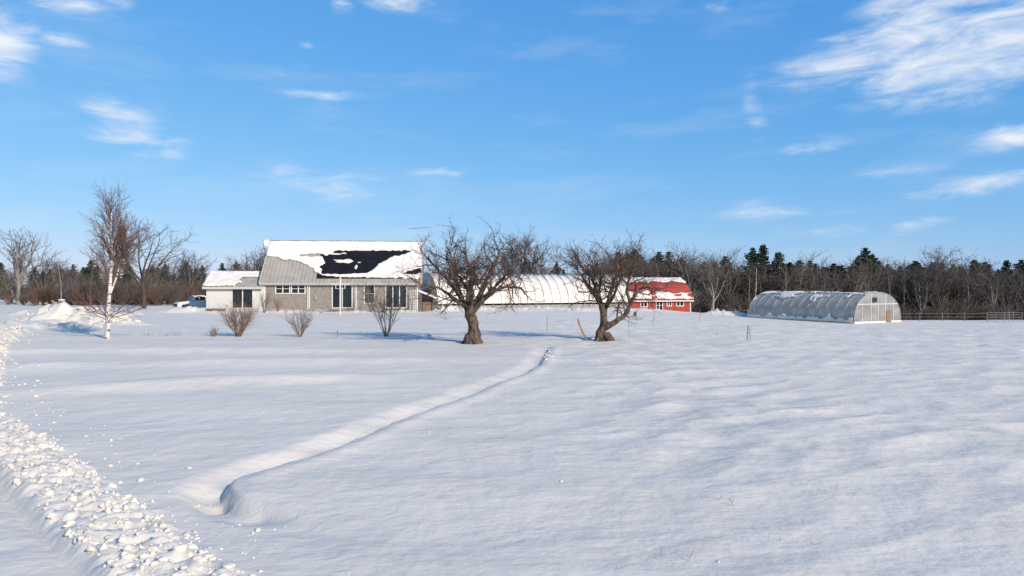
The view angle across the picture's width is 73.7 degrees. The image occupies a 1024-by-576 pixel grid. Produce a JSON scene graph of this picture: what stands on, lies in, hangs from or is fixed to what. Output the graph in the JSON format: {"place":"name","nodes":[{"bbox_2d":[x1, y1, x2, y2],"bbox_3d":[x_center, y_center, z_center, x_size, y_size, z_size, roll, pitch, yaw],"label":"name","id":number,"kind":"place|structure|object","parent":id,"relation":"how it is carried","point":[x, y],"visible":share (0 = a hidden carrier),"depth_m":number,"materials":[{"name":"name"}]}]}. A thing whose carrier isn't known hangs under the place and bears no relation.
{"place":"outdoors","nodes":[
{"label":"outdoors","id":0,"kind":"place"},
{"bbox_2d":[0,288,1023,575],"bbox_3d":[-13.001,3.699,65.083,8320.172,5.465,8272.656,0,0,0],"label":"snow ground","id":1,"kind":"structure","parent":0,"point":[326,448],"depth_m":11.79,"materials":[{"name":"white snow"}]},
{"bbox_2d":[0,226,66,304],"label":"bare tree","id":2,"kind":"object","parent":1,"relation":"on","point":[18,279],"visible":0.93,"depth_m":112.00,"materials":[{"name":"brown plant"}]},
{"bbox_2d":[8,249,70,304],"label":"bare tree","id":3,"kind":"object","parent":1,"relation":"on","point":[43,273],"visible":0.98,"depth_m":107.73,"materials":[{"name":"brown plant"}]},
{"bbox_2d":[53,257,66,301],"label":"bare tree","id":4,"kind":"object","parent":1,"relation":"on","point":[60,288],"visible":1,"depth_m":99.69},
{"bbox_2d":[86,254,97,305],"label":"bare tree","id":5,"kind":"object","parent":1,"relation":"on","point":[91,283],"visible":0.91,"depth_m":101.90,"materials":[{"name":"brown plant"}]},
{"bbox_2d":[0,276,205,305],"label":"brush hedgerow","id":6,"kind":"object","parent":1,"relation":"on","point":[168,294],"visible":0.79,"depth_m":106.64,"materials":[{"name":"brown plant"}]},
{"bbox_2d":[65,176,156,338],"bbox_3d":[-21.427,-1.637,36.596,4.318,8.785,3.789,0,0,32],"label":"birch tree","id":7,"kind":"object","parent":1,"relation":"on","point":[124,244],"visible":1,"depth_m":36.53,"materials":[{"name":"white plant"}]},
{"bbox_2d":[91,214,193,308],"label":"oak tree","id":8,"kind":"object","parent":1,"relation":"on","point":[143,285],"visible":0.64,"depth_m":89.77,"materials":[{"name":"brown plant"}]},
{"bbox_2d":[156,257,184,287],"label":"bare tree","id":9,"kind":"object","parent":1,"relation":"on","point":[166,277],"visible":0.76,"depth_m":119.98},
{"bbox_2d":[165,249,207,288],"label":"bare tree","id":10,"kind":"object","parent":1,"relation":"on","point":[189,274],"visible":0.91,"depth_m":117.52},
{"bbox_2d":[173,295,205,307],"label":"parked pickup truck","id":11,"kind":"object","parent":1,"relation":"on","point":[198,301],"visible":0.48,"depth_m":81.00,"materials":[{"name":"paint"}]},
{"bbox_2d":[179,252,216,287],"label":"bare tree","id":12,"kind":"object","parent":1,"relation":"on","point":[201,270],"visible":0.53,"depth_m":124.60,"materials":[{"name":"brown plant"}]},
{"bbox_2d":[207,324,217,335],"bbox_3d":[-16.564,2.389,38.012,0.609,0.716,0.514,0,0,0],"label":"bush","id":13,"kind":"object","parent":1,"relation":"on","point":[215,332],"visible":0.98,"depth_m":37.94,"materials":[{"name":"brown plant"}]},
{"bbox_2d":[213,296,262,336],"bbox_3d":[-15.506,1.443,38.030,3.007,2.641,2.660,0,0,0],"label":"bush","id":14,"kind":"object","parent":1,"relation":"on","point":[234,319],"visible":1,"depth_m":37.87,"materials":[{"name":"brown plant"}]},
{"bbox_2d":[228,256,251,270],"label":"bare tree","id":15,"kind":"object","parent":1,"relation":"on","point":[237,265],"visible":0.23,"depth_m":119.26,"materials":[{"name":"brown plant"}]},
{"bbox_2d":[225,248,265,270],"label":"bare tree","id":16,"kind":"object","parent":1,"relation":"on","point":[256,268],"visible":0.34,"depth_m":111.06,"materials":[{"name":"brown plant"}]},
{"bbox_2d":[240,245,266,270],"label":"bare tree","id":17,"kind":"object","parent":1,"relation":"on","point":[258,266],"visible":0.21,"depth_m":110.54,"materials":[{"name":"brown plant"}]},
{"bbox_2d":[251,238,266,270],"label":"bare tree","id":18,"kind":"object","parent":1,"relation":"on","point":[262,263],"visible":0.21,"depth_m":114.50,"materials":[{"name":"brown plant"}]},
{"bbox_2d":[257,289,273,312],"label":"bush","id":19,"kind":"object","parent":1,"relation":"on","point":[263,303],"visible":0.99,"depth_m":72.39,"materials":[{"name":"brown plant"}]},
{"bbox_2d":[273,296,282,310],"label":"bush","id":20,"kind":"object","parent":1,"relation":"on","point":[278,304],"visible":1,"depth_m":72.83,"materials":[{"name":"brown plant"}]},
{"bbox_2d":[284,306,314,336],"bbox_3d":[-11.910,1.880,38.052,1.909,1.779,1.724,0,0,0],"label":"bush","id":21,"kind":"object","parent":1,"relation":"on","point":[302,325],"visible":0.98,"depth_m":38.02,"materials":[{"name":"brown plant"}]},
{"bbox_2d":[202,227,436,311],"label":"farmhouse","id":22,"kind":"object","parent":1,"relation":"on","point":[296,274],"visible":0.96,"depth_m":76.30,"materials":[{"name":"grey wood"}]},
{"bbox_2d":[231,289,252,308],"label":"annex window frame","id":23,"kind":"structure","parent":22,"relation":"in","point":[231,289],"depth_m":74.62,"materials":[{"name":"white wood"}]},
{"bbox_2d":[233,289,251,307],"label":"annex window glass","id":24,"kind":"structure","parent":22,"relation":"in","point":[247,293],"depth_m":74.77,"materials":[{"name":"black glass"}]},
{"bbox_2d":[276,285,288,292],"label":"window glass","id":25,"kind":"structure","parent":22,"relation":"in","point":[277,286],"depth_m":75.29,"materials":[{"name":"black glass"}]},
{"bbox_2d":[275,285,289,293],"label":"window frame","id":26,"kind":"structure","parent":22,"relation":"in","point":[282,288],"depth_m":75.21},
{"bbox_2d":[292,285,304,292],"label":"window glass","id":27,"kind":"structure","parent":22,"relation":"in","point":[293,286],"depth_m":75.48,"materials":[{"name":"black glass"}]},
{"bbox_2d":[291,285,305,293],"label":"window frame","id":28,"kind":"structure","parent":22,"relation":"in","point":[298,288],"depth_m":75.39,"materials":[{"name":"white wood"}]},
{"bbox_2d":[333,285,351,306],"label":"window glass","id":29,"kind":"structure","parent":22,"relation":"in","point":[347,292],"depth_m":75.98,"materials":[{"name":"black glass"}]},
{"bbox_2d":[332,285,352,307],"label":"window frame","id":30,"kind":"structure","parent":22,"relation":"in","point":[332,285],"depth_m":75.89,"materials":[{"name":"white wood"}]},
{"bbox_2d":[365,285,373,302],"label":"window glass","id":31,"kind":"structure","parent":22,"relation":"in","point":[372,286],"depth_m":76.30,"materials":[{"name":"black glass"}]},
{"bbox_2d":[386,285,405,306],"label":"window glass","id":32,"kind":"structure","parent":22,"relation":"in","point":[403,294],"depth_m":76.60,"materials":[{"name":"black glass"}]},
{"bbox_2d":[385,285,406,307],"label":"window frame","id":33,"kind":"structure","parent":22,"relation":"in","point":[385,285],"depth_m":76.51,"materials":[{"name":"white wood"}]},
{"bbox_2d":[331,276,349,314],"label":"clothesline post","id":34,"kind":"object","parent":1,"relation":"on","point":[340,283],"visible":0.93,"depth_m":69.94,"materials":[{"name":"white metal"}]},
{"bbox_2d":[355,283,384,311],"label":"bush","id":35,"kind":"object","parent":1,"relation":"on","point":[366,293],"visible":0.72,"depth_m":73.40,"materials":[{"name":"brown plant"}]},
{"bbox_2d":[355,276,409,336],"bbox_3d":[-7.123,0.975,37.542,2.707,3.513,2.496,0,0,38],"label":"bush","id":36,"kind":"object","parent":1,"relation":"on","point":[385,333],"visible":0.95,"depth_m":37.54,"materials":[{"name":"plant"}]},
{"bbox_2d":[377,298,388,311],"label":"bush","id":37,"kind":"object","parent":1,"relation":"on","point":[382,305],"visible":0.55,"depth_m":74.08,"materials":[{"name":"brown plant"}]},
{"bbox_2d":[388,214,552,343],"bbox_3d":[-1.671,-0.308,33.345,7.484,6.786,6.732,0,0,20],"label":"apple tree","id":38,"kind":"object","parent":1,"relation":"on","point":[470,304],"visible":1,"depth_m":33.34,"materials":[{"name":"brown plant"}]},
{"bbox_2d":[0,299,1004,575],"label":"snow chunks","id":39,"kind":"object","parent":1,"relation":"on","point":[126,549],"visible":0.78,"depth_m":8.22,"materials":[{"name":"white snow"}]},
{"bbox_2d":[483,232,530,273],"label":"bare tree","id":40,"kind":"object","parent":1,"relation":"on","point":[506,256],"visible":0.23,"depth_m":105.94,"materials":[{"name":"brown plant"}]},
{"bbox_2d":[0,241,1023,319],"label":"distant treeline","id":41,"kind":"object","parent":1,"relation":"on","point":[725,284],"visible":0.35,"depth_m":115.07,"materials":[{"name":"plant"}]},
{"bbox_2d":[490,223,548,274],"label":"bare tree","id":42,"kind":"object","parent":1,"relation":"on","point":[523,265],"visible":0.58,"depth_m":103.66,"materials":[{"name":"brown plant"}]},
{"bbox_2d":[420,272,629,308],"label":"hoop barn","id":43,"kind":"structure","parent":1,"relation":"on","point":[558,294],"depth_m":90.24,"materials":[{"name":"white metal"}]},
{"bbox_2d":[515,232,560,273],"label":"bare tree","id":44,"kind":"object","parent":1,"relation":"on","point":[538,264],"visible":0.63,"depth_m":105.04,"materials":[{"name":"brown plant"}]},
{"bbox_2d":[578,319,587,340],"bbox_3d":[3.550,2.118,34.191,0.555,1.160,0.054,0,0,-10],"label":"wooden post","id":45,"kind":"object","parent":1,"relation":"on","point":[580,327],"visible":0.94,"depth_m":34.17,"materials":[{"name":"brown wood"}]},
{"bbox_2d":[547,230,685,341],"bbox_3d":[5.038,-0.039,34.329,6.274,6.148,6.143,0,0,30],"label":"apple tree","id":46,"kind":"object","parent":1,"relation":"on","point":[596,290],"visible":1,"depth_m":34.60,"materials":[{"name":"brown plant"}]},
{"bbox_2d":[594,277,693,311],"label":"red barn","id":47,"kind":"structure","parent":1,"relation":"on","point":[681,298],"depth_m":99.03,"materials":[{"name":"paint"}]},
{"bbox_2d":[723,308,749,316],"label":"wire fence","id":48,"kind":"object","parent":1,"relation":"on","point":[747,310],"visible":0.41,"depth_m":83.98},
{"bbox_2d":[748,269,760,300],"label":"paper birch tree","id":49,"kind":"object","parent":1,"relation":"on","point":[754,290],"visible":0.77,"depth_m":105.94,"materials":[{"name":"white plant"}]},
{"bbox_2d":[759,250,831,290],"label":"bare tree","id":50,"kind":"object","parent":1,"relation":"on","point":[801,278],"visible":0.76,"depth_m":111.15,"materials":[{"name":"brown plant"}]},
{"bbox_2d":[748,291,900,323],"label":"greenhouse","id":51,"kind":"object","parent":1,"relation":"on","point":[849,307],"visible":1,"depth_m":75.71,"materials":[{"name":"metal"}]},
{"bbox_2d":[886,311,890,321],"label":"door panel","id":52,"kind":"structure","parent":51,"relation":"in","point":[888,313],"depth_m":74.55,"materials":[{"name":"brown wood"}]},
{"bbox_2d":[915,278,925,316],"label":"paper birch tree","id":53,"kind":"object","parent":1,"relation":"on","point":[919,296],"visible":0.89,"depth_m":110.30,"materials":[{"name":"white plant"}]},
{"bbox_2d":[919,244,978,307],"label":"bare tree","id":54,"kind":"object","parent":1,"relation":"on","point":[942,263],"visible":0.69,"depth_m":111.85,"materials":[{"name":"brown plant"}]},
{"bbox_2d":[919,312,1009,320],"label":"field fence","id":55,"kind":"object","parent":1,"relation":"on","point":[942,313],"visible":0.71,"depth_m":78.12,"materials":[{"name":"brown wood"}]},
{"bbox_2d":[987,312,1021,321],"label":"metal gate","id":56,"kind":"structure","parent":1,"relation":"on","point":[1004,316],"depth_m":73.99,"materials":[{"name":"grey metal"}]},
{"bbox_2d":[0,0,1023,284],"label":"sky","id":57,"kind":"structure","parent":0,"point":[895,128],"materials":[{"name":"blue"}]}
]}

